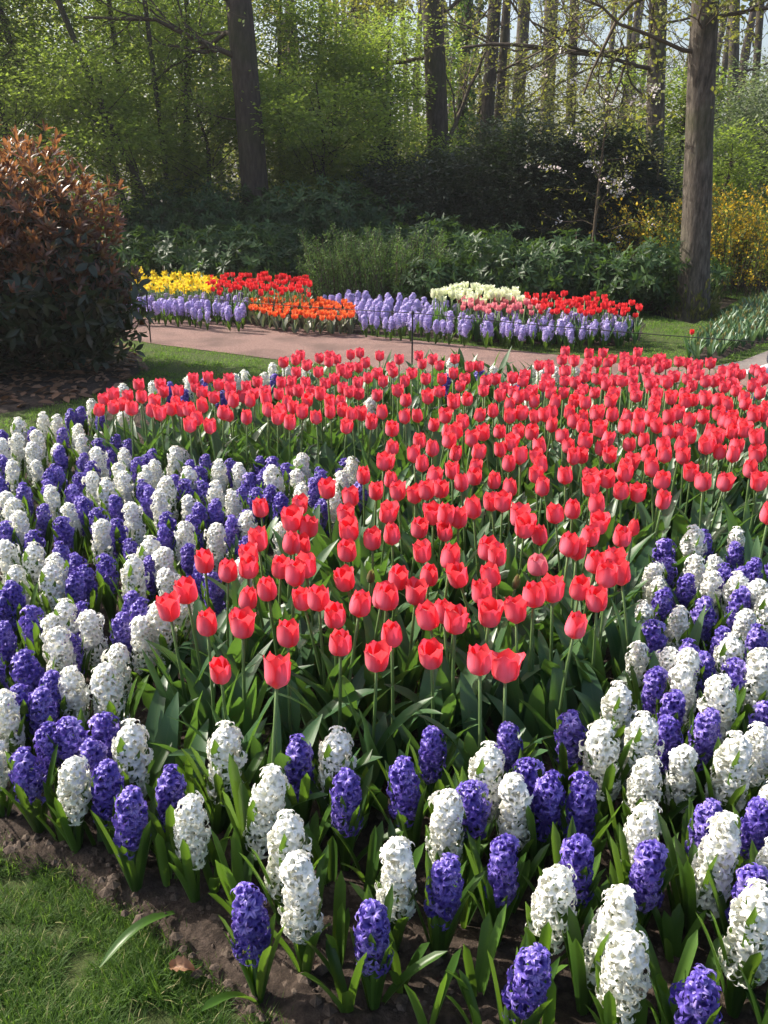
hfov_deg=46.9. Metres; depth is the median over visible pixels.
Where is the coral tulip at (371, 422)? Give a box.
[335,412,400,482]
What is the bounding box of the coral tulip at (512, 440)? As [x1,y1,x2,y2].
[491,432,528,520]
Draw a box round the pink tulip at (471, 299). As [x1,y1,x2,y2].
[468,297,482,318]
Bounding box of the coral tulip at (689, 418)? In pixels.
[658,411,696,481]
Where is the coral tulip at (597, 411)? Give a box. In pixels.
[588,404,605,461]
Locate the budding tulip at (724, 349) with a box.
[714,332,731,353]
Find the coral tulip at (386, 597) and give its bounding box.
[363,582,398,725]
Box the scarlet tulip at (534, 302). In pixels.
[531,299,540,318]
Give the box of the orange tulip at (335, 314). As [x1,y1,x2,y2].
[331,310,338,330]
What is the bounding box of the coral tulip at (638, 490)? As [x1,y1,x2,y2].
[604,481,646,566]
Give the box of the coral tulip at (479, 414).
[458,407,485,465]
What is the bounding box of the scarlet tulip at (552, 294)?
[547,291,554,308]
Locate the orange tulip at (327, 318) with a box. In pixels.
[326,315,329,331]
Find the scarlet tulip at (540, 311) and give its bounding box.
[537,309,542,340]
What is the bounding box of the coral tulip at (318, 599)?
[256,584,351,731]
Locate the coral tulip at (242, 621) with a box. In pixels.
[212,606,284,736]
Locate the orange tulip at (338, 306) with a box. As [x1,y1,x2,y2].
[335,304,340,322]
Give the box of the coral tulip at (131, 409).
[91,400,165,460]
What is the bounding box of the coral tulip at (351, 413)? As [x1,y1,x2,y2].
[346,406,381,470]
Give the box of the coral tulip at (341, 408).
[320,401,365,457]
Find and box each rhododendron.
[80,188,249,280]
[95,222,288,294]
[131,174,287,232]
[175,218,334,293]
[213,173,429,287]
[326,211,489,296]
[384,247,533,307]
[433,229,555,297]
[451,221,595,307]
[518,242,660,307]
[536,230,690,318]
[616,239,734,312]
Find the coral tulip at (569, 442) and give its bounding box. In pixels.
[549,437,582,518]
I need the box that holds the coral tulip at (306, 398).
[291,392,314,448]
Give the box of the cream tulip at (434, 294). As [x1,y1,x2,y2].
[431,288,437,326]
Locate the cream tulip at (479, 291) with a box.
[473,288,482,312]
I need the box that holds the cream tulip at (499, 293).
[496,289,502,314]
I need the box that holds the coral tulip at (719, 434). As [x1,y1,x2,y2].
[707,427,732,486]
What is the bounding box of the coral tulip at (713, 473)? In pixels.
[690,436,719,497]
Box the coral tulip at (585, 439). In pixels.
[565,431,616,495]
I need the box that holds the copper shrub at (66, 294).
[0,119,154,375]
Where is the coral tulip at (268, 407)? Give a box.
[241,403,273,455]
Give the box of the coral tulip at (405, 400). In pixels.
[395,392,411,457]
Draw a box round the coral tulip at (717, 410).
[707,405,725,456]
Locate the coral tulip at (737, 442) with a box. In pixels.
[716,438,744,512]
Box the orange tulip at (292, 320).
[291,309,294,324]
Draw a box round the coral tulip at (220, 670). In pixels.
[167,656,274,759]
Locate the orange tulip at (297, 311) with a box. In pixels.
[295,308,300,329]
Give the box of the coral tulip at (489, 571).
[480,560,538,669]
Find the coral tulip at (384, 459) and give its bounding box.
[359,450,391,521]
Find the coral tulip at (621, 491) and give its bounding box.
[577,481,654,586]
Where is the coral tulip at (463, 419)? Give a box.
[426,413,468,479]
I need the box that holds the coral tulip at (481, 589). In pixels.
[437,578,522,718]
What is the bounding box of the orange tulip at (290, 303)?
[286,301,291,321]
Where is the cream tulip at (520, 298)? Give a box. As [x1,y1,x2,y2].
[516,294,524,314]
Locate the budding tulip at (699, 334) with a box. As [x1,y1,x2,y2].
[694,332,704,349]
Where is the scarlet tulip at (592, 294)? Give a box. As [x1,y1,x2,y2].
[590,291,595,296]
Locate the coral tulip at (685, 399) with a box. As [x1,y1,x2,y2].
[675,392,699,465]
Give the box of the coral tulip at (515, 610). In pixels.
[478,594,534,722]
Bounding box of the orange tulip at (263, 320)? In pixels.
[260,307,267,326]
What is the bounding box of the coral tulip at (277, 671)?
[262,651,327,811]
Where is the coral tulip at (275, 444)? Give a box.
[260,401,300,464]
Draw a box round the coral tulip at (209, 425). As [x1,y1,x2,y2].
[199,417,243,493]
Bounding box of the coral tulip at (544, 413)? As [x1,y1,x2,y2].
[522,406,564,473]
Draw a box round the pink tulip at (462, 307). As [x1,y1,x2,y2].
[457,305,464,324]
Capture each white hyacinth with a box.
[0,437,17,463]
[0,490,13,520]
[0,539,22,590]
[0,564,41,609]
[0,688,30,786]
[0,740,15,816]
[1,497,36,529]
[5,459,27,494]
[7,542,45,606]
[8,432,27,480]
[9,510,29,556]
[10,417,28,464]
[22,441,45,497]
[23,459,43,499]
[23,561,64,620]
[25,429,48,470]
[31,598,100,661]
[31,613,62,677]
[33,411,52,460]
[38,552,68,597]
[43,484,65,525]
[45,626,77,676]
[45,755,92,853]
[47,414,64,446]
[50,443,74,484]
[57,665,92,734]
[60,502,84,558]
[66,423,85,470]
[71,433,90,469]
[75,609,111,678]
[81,471,99,514]
[84,477,132,518]
[85,661,146,729]
[86,398,97,438]
[88,446,112,482]
[89,718,171,798]
[91,518,119,568]
[101,642,148,717]
[102,553,149,606]
[111,462,126,509]
[112,411,130,440]
[115,470,134,506]
[117,447,132,474]
[118,383,139,418]
[119,535,179,609]
[121,501,148,552]
[129,615,161,685]
[130,465,155,497]
[138,601,191,681]
[144,490,179,537]
[146,381,166,425]
[148,459,165,488]
[151,546,177,595]
[153,475,190,530]
[156,567,179,596]
[166,445,183,475]
[168,791,211,902]
[174,521,197,570]
[175,602,193,668]
[179,466,209,495]
[181,448,190,460]
[181,494,197,520]
[181,720,267,829]
[183,376,196,408]
[202,479,225,524]
[204,522,233,584]
[207,459,230,501]
[222,753,289,873]
[224,488,245,519]
[230,462,245,490]
[231,557,263,611]
[232,510,270,558]
[233,373,241,408]
[240,809,311,924]
[241,370,252,386]
[259,372,271,399]
[263,464,294,520]
[267,849,323,972]
[268,362,277,381]
[272,521,286,555]
[281,365,291,388]
[288,468,305,499]
[293,452,310,490]
[293,482,315,513]
[300,366,316,385]
[304,725,371,836]
[323,492,340,531]
[333,470,350,503]
[343,456,361,486]
[349,836,416,950]
[363,397,385,426]
[385,372,397,399]
[425,788,489,868]
[442,740,507,841]
[446,358,458,389]
[474,772,534,859]
[489,365,498,389]
[524,400,532,423]
[524,863,576,958]
[532,365,535,383]
[535,368,544,397]
[550,878,637,1015]
[551,366,561,393]
[566,366,579,393]
[578,717,637,827]
[581,680,636,761]
[585,928,651,1023]
[611,710,664,799]
[612,640,649,709]
[614,599,653,636]
[616,800,661,878]
[621,755,662,828]
[632,575,669,604]
[638,561,664,599]
[655,646,678,686]
[657,810,741,935]
[661,605,690,654]
[663,743,698,834]
[667,647,700,712]
[668,664,696,744]
[671,524,707,580]
[672,554,705,597]
[683,570,726,646]
[691,730,757,812]
[695,877,767,1018]
[696,673,746,756]
[705,554,723,581]
[706,570,751,622]
[712,632,747,674]
[726,526,744,560]
[731,608,756,659]
[736,589,767,648]
[738,647,767,734]
[741,721,767,812]
[747,578,767,614]
[749,837,767,885]
[756,781,767,805]
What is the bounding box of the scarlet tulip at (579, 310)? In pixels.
[575,307,583,341]
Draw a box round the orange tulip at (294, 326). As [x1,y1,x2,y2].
[290,314,298,332]
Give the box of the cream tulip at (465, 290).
[461,287,469,310]
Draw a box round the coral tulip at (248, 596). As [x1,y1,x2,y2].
[197,585,256,688]
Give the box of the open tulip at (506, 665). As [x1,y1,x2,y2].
[491,648,554,778]
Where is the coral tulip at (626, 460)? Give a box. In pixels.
[580,457,631,520]
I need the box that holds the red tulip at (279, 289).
[269,286,284,309]
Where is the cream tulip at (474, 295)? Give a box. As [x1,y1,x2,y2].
[471,292,477,315]
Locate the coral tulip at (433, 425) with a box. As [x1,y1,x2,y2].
[401,417,445,477]
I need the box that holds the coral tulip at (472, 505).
[464,494,516,609]
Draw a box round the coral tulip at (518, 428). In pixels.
[486,422,524,493]
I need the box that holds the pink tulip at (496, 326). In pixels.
[494,308,500,338]
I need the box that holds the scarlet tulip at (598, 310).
[595,307,601,341]
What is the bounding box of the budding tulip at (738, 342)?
[730,325,745,347]
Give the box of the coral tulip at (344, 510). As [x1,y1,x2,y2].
[316,502,391,592]
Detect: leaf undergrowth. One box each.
[85,346,767,818]
[139,365,767,819]
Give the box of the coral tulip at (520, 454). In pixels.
[481,445,538,537]
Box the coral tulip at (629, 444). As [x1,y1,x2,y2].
[609,437,660,507]
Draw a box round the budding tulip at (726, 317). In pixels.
[725,314,737,325]
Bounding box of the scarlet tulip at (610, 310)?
[605,307,613,344]
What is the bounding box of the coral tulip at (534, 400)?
[511,393,548,465]
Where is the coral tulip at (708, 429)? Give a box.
[685,422,720,511]
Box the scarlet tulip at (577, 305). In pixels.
[575,302,580,317]
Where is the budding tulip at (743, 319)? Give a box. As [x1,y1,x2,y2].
[735,316,752,327]
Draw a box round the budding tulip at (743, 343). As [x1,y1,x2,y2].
[736,328,749,346]
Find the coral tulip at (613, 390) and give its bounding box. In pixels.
[588,386,622,439]
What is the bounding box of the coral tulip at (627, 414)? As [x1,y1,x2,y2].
[618,408,641,452]
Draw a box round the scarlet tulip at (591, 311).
[589,308,599,344]
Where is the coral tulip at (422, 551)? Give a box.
[412,538,472,639]
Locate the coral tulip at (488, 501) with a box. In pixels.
[471,491,495,550]
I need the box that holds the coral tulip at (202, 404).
[188,396,235,461]
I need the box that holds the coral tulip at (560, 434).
[554,428,598,504]
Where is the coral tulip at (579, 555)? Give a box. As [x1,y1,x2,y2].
[544,537,587,631]
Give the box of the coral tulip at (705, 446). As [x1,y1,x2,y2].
[687,434,742,514]
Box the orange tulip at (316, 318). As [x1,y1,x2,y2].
[312,305,319,326]
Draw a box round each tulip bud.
[309,569,400,664]
[459,574,558,645]
[617,518,643,614]
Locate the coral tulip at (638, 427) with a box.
[631,417,654,510]
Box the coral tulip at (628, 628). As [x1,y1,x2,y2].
[609,557,677,686]
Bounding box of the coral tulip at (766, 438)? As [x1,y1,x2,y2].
[759,424,767,451]
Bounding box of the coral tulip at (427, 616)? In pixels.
[415,599,486,736]
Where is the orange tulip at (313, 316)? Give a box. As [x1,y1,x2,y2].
[311,313,317,331]
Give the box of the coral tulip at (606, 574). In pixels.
[559,560,617,691]
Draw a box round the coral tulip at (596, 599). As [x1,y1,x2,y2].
[546,584,607,700]
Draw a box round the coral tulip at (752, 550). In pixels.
[744,501,767,579]
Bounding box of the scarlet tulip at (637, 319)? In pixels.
[633,303,642,334]
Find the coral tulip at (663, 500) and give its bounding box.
[613,488,692,564]
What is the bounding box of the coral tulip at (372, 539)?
[326,525,380,616]
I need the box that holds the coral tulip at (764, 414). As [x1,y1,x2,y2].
[727,407,767,468]
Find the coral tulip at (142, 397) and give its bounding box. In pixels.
[108,389,169,453]
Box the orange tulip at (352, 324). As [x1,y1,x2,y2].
[346,310,353,328]
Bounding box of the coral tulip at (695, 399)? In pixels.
[663,393,716,438]
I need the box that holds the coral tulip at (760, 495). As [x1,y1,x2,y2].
[748,444,767,512]
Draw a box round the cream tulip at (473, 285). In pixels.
[470,282,477,305]
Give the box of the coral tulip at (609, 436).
[583,430,615,468]
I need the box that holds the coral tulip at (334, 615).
[323,601,397,723]
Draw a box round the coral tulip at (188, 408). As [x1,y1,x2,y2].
[167,400,202,460]
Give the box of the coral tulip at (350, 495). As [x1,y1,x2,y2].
[318,485,399,575]
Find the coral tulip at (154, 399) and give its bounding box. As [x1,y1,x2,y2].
[142,393,171,457]
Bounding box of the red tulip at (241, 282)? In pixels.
[238,280,245,296]
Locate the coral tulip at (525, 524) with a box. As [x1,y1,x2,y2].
[492,512,536,599]
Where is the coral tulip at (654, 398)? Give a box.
[629,395,680,452]
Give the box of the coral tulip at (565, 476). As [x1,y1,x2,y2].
[558,465,588,572]
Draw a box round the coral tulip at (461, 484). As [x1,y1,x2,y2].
[454,473,507,562]
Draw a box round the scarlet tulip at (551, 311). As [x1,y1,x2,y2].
[547,309,554,324]
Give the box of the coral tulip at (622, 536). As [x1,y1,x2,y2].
[588,524,648,644]
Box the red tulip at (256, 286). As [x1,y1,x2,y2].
[254,284,258,314]
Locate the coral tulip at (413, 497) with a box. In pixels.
[399,483,455,561]
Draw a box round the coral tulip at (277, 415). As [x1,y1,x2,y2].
[262,407,296,464]
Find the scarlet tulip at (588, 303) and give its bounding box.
[585,301,594,338]
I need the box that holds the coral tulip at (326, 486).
[303,476,341,570]
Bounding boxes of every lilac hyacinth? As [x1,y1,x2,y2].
[142,296,147,317]
[146,295,154,317]
[152,301,159,323]
[154,301,160,321]
[160,298,164,319]
[161,299,169,325]
[167,299,172,322]
[171,301,179,326]
[178,299,184,319]
[178,304,183,324]
[184,301,191,325]
[188,300,194,323]
[190,307,196,326]
[194,301,201,323]
[196,309,202,328]
[200,299,204,321]
[203,299,210,312]
[204,311,210,329]
[212,302,220,323]
[218,303,221,322]
[221,307,225,324]
[221,310,230,330]
[224,305,232,326]
[233,295,239,305]
[233,306,238,324]
[235,308,241,331]
[239,304,245,328]
[328,295,334,309]
[336,294,341,308]
[347,293,353,304]
[355,290,361,299]
[355,304,362,323]
[358,311,364,330]
[359,300,365,309]
[359,314,368,336]
[360,290,368,302]
[367,306,374,330]
[369,313,374,334]
[373,316,379,336]
[375,304,380,320]
[378,301,383,324]
[381,307,388,329]
[381,317,388,338]
[382,312,388,321]
[383,304,389,317]
[384,292,391,299]
[388,297,394,314]
[388,319,394,339]
[392,300,401,311]
[392,305,398,321]
[393,313,402,339]
[396,293,402,305]
[401,310,407,335]
[404,302,410,311]
[406,313,416,337]
[408,299,414,307]
[408,317,416,341]
[414,299,421,316]
[415,312,419,332]
[418,313,424,335]
[421,297,427,310]
[422,318,431,341]
[424,302,429,310]
[424,311,432,331]
[432,319,440,343]
[439,319,444,338]
[441,321,447,341]
[446,310,454,334]
[446,320,455,344]
[456,319,465,343]
[457,312,465,328]
[461,324,469,345]
[464,315,472,341]
[470,315,475,339]
[480,321,490,347]
[480,323,484,343]
[483,314,491,321]
[488,322,493,345]
[498,317,508,343]
[500,322,505,345]
[505,320,513,348]
[513,319,521,345]
[517,328,525,350]
[519,325,526,348]
[525,323,529,344]
[529,322,536,347]
[533,317,539,339]
[538,316,547,344]
[542,327,549,351]
[547,323,553,344]
[549,327,554,345]
[555,318,564,347]
[561,322,573,346]
[563,315,570,339]
[568,329,575,351]
[574,319,581,341]
[576,326,585,349]
[586,325,590,342]
[587,319,598,348]
[597,318,609,347]
[601,323,610,347]
[610,318,615,341]
[613,321,621,347]
[619,321,627,346]
[627,319,632,341]
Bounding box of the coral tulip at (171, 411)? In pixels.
[154,401,193,461]
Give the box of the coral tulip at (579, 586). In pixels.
[522,574,611,689]
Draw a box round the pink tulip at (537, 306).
[534,303,539,328]
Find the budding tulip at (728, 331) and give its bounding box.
[720,323,736,336]
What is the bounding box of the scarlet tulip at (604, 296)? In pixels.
[601,294,607,313]
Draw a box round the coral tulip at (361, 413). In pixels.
[352,405,382,466]
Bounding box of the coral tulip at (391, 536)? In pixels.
[371,522,399,612]
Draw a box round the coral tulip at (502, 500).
[469,489,511,594]
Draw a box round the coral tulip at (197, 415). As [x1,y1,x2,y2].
[169,410,239,471]
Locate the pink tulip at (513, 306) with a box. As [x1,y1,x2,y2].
[511,303,516,339]
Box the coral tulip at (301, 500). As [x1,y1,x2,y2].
[261,493,307,567]
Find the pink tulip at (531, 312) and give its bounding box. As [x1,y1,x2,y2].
[524,310,533,342]
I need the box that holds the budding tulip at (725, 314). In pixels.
[716,309,733,320]
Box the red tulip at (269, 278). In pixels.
[266,276,272,297]
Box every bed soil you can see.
[0,374,767,1023]
[128,283,645,345]
[690,320,767,363]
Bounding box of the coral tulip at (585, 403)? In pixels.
[568,395,591,446]
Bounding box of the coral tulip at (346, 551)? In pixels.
[307,537,373,637]
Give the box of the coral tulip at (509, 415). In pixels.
[485,407,541,474]
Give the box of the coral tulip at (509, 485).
[502,477,529,567]
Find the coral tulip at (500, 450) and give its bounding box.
[476,441,533,526]
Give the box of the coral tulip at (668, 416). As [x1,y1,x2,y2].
[659,407,701,471]
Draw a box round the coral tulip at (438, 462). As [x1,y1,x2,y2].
[433,424,453,482]
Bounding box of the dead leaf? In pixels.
[168,955,200,971]
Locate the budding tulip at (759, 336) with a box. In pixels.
[755,325,764,341]
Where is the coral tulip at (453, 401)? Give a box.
[423,392,468,456]
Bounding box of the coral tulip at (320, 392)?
[314,386,340,445]
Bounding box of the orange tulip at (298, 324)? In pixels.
[294,313,299,330]
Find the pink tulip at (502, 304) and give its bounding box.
[497,302,505,320]
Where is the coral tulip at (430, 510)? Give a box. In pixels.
[400,500,454,593]
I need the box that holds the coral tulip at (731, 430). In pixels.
[689,422,748,473]
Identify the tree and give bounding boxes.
[0,0,149,194]
[0,0,166,195]
[0,0,216,194]
[0,27,44,171]
[1,33,234,240]
[6,0,218,198]
[53,0,268,219]
[55,0,153,207]
[65,0,265,180]
[69,0,339,199]
[116,65,299,204]
[143,0,169,194]
[192,0,384,193]
[199,0,420,198]
[216,0,415,158]
[220,65,411,230]
[254,0,571,165]
[257,0,355,182]
[259,2,442,200]
[281,13,287,69]
[290,75,455,189]
[302,28,479,193]
[305,0,456,173]
[343,18,499,164]
[367,0,767,248]
[393,0,533,150]
[400,0,409,160]
[402,0,619,185]
[405,0,609,153]
[416,49,570,151]
[446,0,486,156]
[450,0,689,138]
[469,0,619,161]
[484,38,626,149]
[534,63,730,211]
[546,0,726,136]
[564,0,767,322]
[577,0,767,213]
[594,40,747,219]
[602,3,617,124]
[617,0,767,206]
[644,46,767,210]
[664,117,767,229]
[665,75,767,216]
[680,3,767,219]
[712,33,767,213]
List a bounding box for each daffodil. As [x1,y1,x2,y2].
[153,286,158,300]
[156,280,166,298]
[159,276,165,292]
[166,281,172,299]
[181,282,185,302]
[187,278,194,293]
[187,285,192,300]
[193,284,200,299]
[205,285,214,316]
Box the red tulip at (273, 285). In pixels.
[272,283,283,300]
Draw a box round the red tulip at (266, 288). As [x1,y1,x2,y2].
[263,286,272,312]
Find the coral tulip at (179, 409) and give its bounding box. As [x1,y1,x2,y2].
[164,400,205,450]
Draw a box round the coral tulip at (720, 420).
[693,412,748,468]
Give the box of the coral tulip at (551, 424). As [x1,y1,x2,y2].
[519,416,563,476]
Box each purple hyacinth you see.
[0,429,28,457]
[0,454,35,487]
[0,476,16,519]
[0,520,23,568]
[0,590,23,636]
[0,620,22,688]
[0,654,19,693]
[0,745,57,832]
[2,580,37,648]
[3,683,37,765]
[7,648,57,702]
[11,721,62,800]
[14,529,47,568]
[15,482,34,526]
[16,604,45,668]
[23,669,77,729]
[27,426,50,467]
[27,686,74,764]
[30,468,58,502]
[31,503,56,561]
[36,479,60,511]
[37,570,88,638]
[40,466,67,502]
[43,445,71,490]
[44,629,90,687]
[45,708,91,773]
[49,463,67,504]
[49,541,70,570]
[50,513,81,557]
[52,427,72,467]
[61,484,86,514]
[62,408,77,449]
[62,495,88,549]
[64,552,90,580]
[66,452,88,482]
[70,472,86,493]
[73,601,89,645]
[74,496,104,562]
[75,406,93,441]
[75,460,102,486]
[76,564,103,616]
[79,733,140,806]
[79,756,138,854]
[82,507,112,545]
[86,708,119,762]
[90,438,109,459]
[91,785,155,892]
[95,415,111,432]
[95,553,119,620]
[100,611,133,682]
[103,494,127,538]
[104,450,116,481]
[106,764,186,864]
[108,434,122,462]
[108,597,149,666]
[109,518,130,582]
[118,538,139,591]
[118,590,141,621]
[121,438,134,459]
[122,456,145,488]
[130,479,147,537]
[134,484,161,538]
[139,555,158,609]
[141,454,159,474]
[145,524,177,558]
[146,448,166,481]
[149,511,177,553]
[156,474,181,522]
[163,381,173,420]
[172,543,195,605]
[173,459,195,473]
[173,479,195,510]
[180,389,192,417]
[185,514,206,550]
[192,466,209,490]
[192,502,207,548]
[192,560,222,605]
[194,479,210,506]
[197,453,211,478]
[197,498,229,539]
[200,377,213,400]
[202,569,231,616]
[202,881,285,1010]
[215,390,229,409]
[223,514,242,553]
[224,458,250,490]
[224,485,247,515]
[225,535,247,559]
[226,509,254,524]
[238,472,261,496]
[238,487,269,526]
[248,456,265,480]
[254,484,276,527]
[256,469,268,489]
[263,456,279,468]
[269,373,277,407]
[271,733,318,827]
[272,492,291,524]
[280,462,293,497]
[303,470,327,500]
[306,477,329,511]
[313,466,330,478]
[314,499,331,537]
[327,458,347,477]
[329,760,410,870]
[349,884,446,1009]
[350,481,368,525]
[367,755,426,854]
[409,725,459,817]
[409,850,472,957]
[442,373,455,407]
[452,766,496,858]
[464,831,525,939]
[471,370,491,399]
[485,721,537,777]
[487,931,559,1023]
[498,769,565,876]
[509,748,544,857]
[543,709,604,797]
[551,816,618,928]
[553,770,619,867]
[610,824,676,929]
[625,664,668,717]
[640,615,669,685]
[640,638,704,691]
[647,963,723,1023]
[648,538,684,580]
[648,586,673,624]
[650,557,681,599]
[651,685,688,766]
[654,714,696,805]
[669,798,722,869]
[671,573,696,620]
[685,707,721,802]
[686,594,732,652]
[694,649,717,716]
[701,529,725,566]
[702,625,747,666]
[705,853,767,937]
[715,562,732,608]
[717,657,749,715]
[720,566,750,602]
[722,585,755,630]
[726,541,747,570]
[732,795,767,868]
[736,557,767,584]
[741,623,767,661]
[744,696,767,782]
[762,563,767,594]
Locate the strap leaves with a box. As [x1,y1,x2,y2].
[35,719,767,1023]
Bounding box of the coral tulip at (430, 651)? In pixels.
[417,637,477,750]
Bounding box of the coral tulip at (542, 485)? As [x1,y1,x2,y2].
[519,475,570,560]
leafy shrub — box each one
[294,221,406,301]
[327,221,454,305]
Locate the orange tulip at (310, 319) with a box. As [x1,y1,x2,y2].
[308,312,313,329]
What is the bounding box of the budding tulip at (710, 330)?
[705,324,718,339]
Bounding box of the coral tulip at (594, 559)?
[543,550,645,628]
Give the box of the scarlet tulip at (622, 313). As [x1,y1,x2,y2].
[614,310,628,345]
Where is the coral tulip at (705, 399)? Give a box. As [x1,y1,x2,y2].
[671,391,712,452]
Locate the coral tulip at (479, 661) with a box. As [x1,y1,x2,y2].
[416,643,525,779]
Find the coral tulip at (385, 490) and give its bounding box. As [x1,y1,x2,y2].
[377,452,413,516]
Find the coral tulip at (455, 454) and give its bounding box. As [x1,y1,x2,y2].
[434,443,466,504]
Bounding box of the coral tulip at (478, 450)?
[471,443,503,500]
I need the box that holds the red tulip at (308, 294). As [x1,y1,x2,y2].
[303,292,311,308]
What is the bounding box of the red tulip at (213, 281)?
[211,279,215,317]
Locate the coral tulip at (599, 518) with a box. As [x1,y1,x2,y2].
[571,509,618,617]
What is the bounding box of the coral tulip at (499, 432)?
[482,424,528,489]
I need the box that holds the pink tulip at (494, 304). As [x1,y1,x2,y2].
[492,302,498,340]
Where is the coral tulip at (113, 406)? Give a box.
[82,398,118,457]
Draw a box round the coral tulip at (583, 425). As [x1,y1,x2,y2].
[546,418,601,467]
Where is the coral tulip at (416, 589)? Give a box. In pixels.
[395,576,442,701]
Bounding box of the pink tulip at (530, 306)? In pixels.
[525,304,532,322]
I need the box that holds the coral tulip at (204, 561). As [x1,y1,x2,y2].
[182,548,246,646]
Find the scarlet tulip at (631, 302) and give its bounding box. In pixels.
[625,299,637,340]
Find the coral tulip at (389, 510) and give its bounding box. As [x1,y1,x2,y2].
[365,499,398,585]
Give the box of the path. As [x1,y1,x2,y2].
[127,317,767,393]
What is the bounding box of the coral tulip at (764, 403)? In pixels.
[761,399,767,458]
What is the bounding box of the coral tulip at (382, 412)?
[356,404,387,476]
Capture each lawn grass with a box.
[0,339,402,434]
[0,832,293,1023]
[172,288,767,367]
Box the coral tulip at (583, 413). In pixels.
[575,409,598,464]
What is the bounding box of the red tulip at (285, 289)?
[279,287,287,308]
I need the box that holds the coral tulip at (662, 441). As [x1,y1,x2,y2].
[636,436,674,536]
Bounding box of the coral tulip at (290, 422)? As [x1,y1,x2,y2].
[245,413,310,469]
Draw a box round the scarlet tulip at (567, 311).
[564,308,570,341]
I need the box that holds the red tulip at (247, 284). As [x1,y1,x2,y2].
[243,282,259,320]
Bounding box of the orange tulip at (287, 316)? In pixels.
[283,307,290,326]
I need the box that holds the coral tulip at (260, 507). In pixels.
[252,497,312,586]
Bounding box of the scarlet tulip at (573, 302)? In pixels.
[571,299,576,332]
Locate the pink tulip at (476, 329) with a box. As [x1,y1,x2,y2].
[470,304,481,340]
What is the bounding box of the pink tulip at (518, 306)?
[513,303,526,343]
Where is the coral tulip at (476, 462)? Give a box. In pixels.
[467,458,488,553]
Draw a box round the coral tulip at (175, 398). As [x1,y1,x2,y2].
[160,395,181,445]
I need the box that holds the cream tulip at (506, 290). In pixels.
[503,288,508,315]
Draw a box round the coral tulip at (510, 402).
[474,396,515,446]
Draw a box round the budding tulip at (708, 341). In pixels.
[701,332,720,345]
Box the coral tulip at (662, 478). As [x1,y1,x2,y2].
[642,469,681,548]
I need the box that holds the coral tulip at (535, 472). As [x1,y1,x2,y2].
[498,464,543,548]
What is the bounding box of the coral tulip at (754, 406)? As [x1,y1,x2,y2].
[737,404,766,452]
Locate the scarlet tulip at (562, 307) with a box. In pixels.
[560,305,565,341]
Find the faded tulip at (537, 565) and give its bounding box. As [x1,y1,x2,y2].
[495,553,559,655]
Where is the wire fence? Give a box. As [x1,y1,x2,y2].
[140,292,767,364]
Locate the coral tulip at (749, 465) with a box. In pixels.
[711,459,761,536]
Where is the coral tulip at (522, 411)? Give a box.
[481,404,528,472]
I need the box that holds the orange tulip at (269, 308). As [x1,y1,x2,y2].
[266,306,273,323]
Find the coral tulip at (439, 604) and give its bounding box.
[434,598,472,714]
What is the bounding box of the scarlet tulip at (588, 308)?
[584,306,592,340]
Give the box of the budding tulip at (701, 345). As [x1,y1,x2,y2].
[696,339,705,352]
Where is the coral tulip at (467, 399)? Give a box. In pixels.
[452,391,486,444]
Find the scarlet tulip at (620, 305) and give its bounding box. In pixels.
[614,303,623,337]
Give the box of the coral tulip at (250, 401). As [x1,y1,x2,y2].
[222,393,255,471]
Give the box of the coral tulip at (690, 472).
[671,461,723,537]
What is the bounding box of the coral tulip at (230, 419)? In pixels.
[225,409,246,464]
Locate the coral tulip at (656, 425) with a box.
[650,417,691,467]
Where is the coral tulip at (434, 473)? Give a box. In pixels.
[385,465,443,540]
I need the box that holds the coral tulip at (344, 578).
[317,564,364,665]
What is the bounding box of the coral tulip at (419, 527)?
[397,516,446,627]
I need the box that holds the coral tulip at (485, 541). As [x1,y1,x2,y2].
[463,535,520,641]
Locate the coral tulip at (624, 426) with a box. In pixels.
[589,419,630,464]
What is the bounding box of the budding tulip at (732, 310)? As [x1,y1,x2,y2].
[722,307,738,318]
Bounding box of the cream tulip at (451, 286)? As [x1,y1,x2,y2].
[449,284,456,312]
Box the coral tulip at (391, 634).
[381,619,441,754]
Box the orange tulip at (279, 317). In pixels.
[275,309,284,327]
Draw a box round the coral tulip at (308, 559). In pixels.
[263,551,322,684]
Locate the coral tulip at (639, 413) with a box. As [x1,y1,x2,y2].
[613,407,656,457]
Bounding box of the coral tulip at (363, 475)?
[339,465,377,527]
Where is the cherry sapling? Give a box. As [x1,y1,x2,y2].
[524,39,683,253]
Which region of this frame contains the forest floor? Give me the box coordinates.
[28,181,766,323]
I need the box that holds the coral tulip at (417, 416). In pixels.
[412,408,446,472]
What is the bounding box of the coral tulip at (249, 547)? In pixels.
[230,541,289,662]
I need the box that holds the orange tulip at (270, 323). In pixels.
[267,310,272,327]
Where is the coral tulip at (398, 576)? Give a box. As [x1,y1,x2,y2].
[381,563,437,676]
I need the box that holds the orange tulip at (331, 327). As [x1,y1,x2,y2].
[328,314,334,333]
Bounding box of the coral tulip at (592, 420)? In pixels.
[589,407,601,456]
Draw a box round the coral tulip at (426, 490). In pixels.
[391,478,434,562]
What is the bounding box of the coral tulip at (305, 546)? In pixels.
[277,532,347,622]
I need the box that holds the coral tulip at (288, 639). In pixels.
[272,618,381,754]
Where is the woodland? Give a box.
[0,0,767,211]
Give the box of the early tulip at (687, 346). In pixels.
[684,329,696,357]
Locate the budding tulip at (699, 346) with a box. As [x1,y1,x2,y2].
[686,339,705,353]
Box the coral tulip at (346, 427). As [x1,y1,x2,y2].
[325,417,353,475]
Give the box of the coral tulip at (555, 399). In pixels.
[539,393,571,450]
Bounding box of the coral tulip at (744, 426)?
[721,419,753,475]

